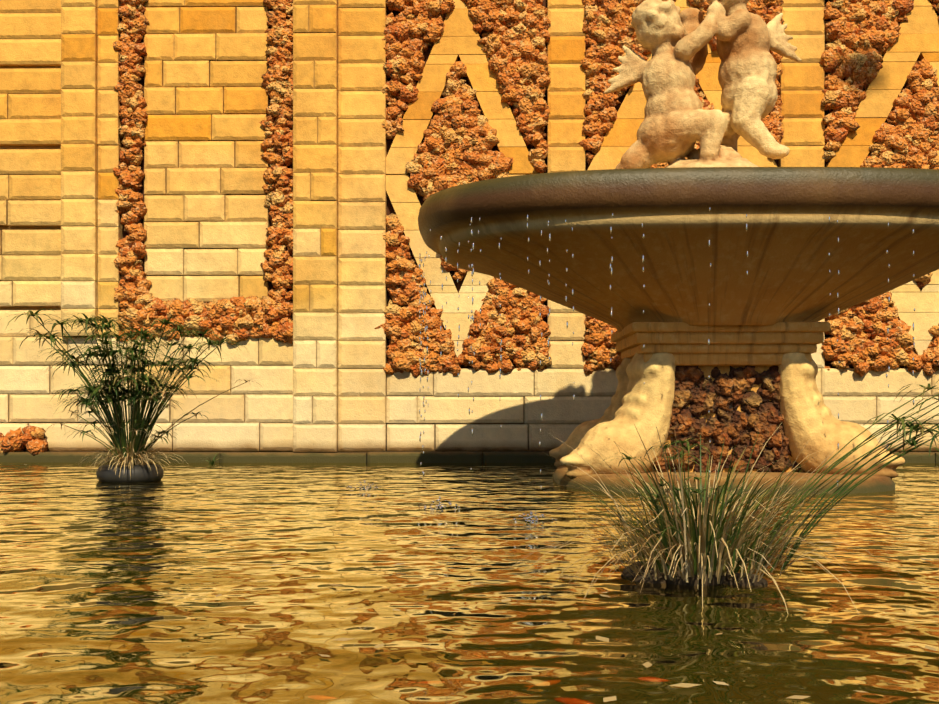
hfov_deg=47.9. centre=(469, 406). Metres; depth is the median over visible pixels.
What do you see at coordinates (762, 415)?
fountain rock panel
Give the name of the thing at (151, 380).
papyrus
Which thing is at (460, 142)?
rockwork wall
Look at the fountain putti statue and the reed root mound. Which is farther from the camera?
the fountain putti statue
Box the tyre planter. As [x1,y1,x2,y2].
[96,463,163,481]
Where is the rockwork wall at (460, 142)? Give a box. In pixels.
[0,0,938,455]
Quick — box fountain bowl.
[418,167,938,331]
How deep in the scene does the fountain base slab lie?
3.94 m
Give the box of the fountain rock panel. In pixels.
[653,365,800,472]
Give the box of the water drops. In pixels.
[346,208,914,522]
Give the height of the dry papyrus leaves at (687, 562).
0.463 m
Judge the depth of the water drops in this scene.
3.77 m
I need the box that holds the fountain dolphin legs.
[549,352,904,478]
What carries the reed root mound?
in the pond water
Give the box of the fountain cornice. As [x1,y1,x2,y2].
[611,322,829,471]
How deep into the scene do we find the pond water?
1.76 m
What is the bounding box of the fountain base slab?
[553,466,894,493]
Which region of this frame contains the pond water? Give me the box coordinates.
[0,462,938,703]
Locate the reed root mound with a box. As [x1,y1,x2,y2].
[621,559,767,585]
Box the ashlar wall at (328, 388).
[0,0,938,462]
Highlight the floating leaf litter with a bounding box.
[24,464,935,701]
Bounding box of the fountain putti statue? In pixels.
[604,0,800,168]

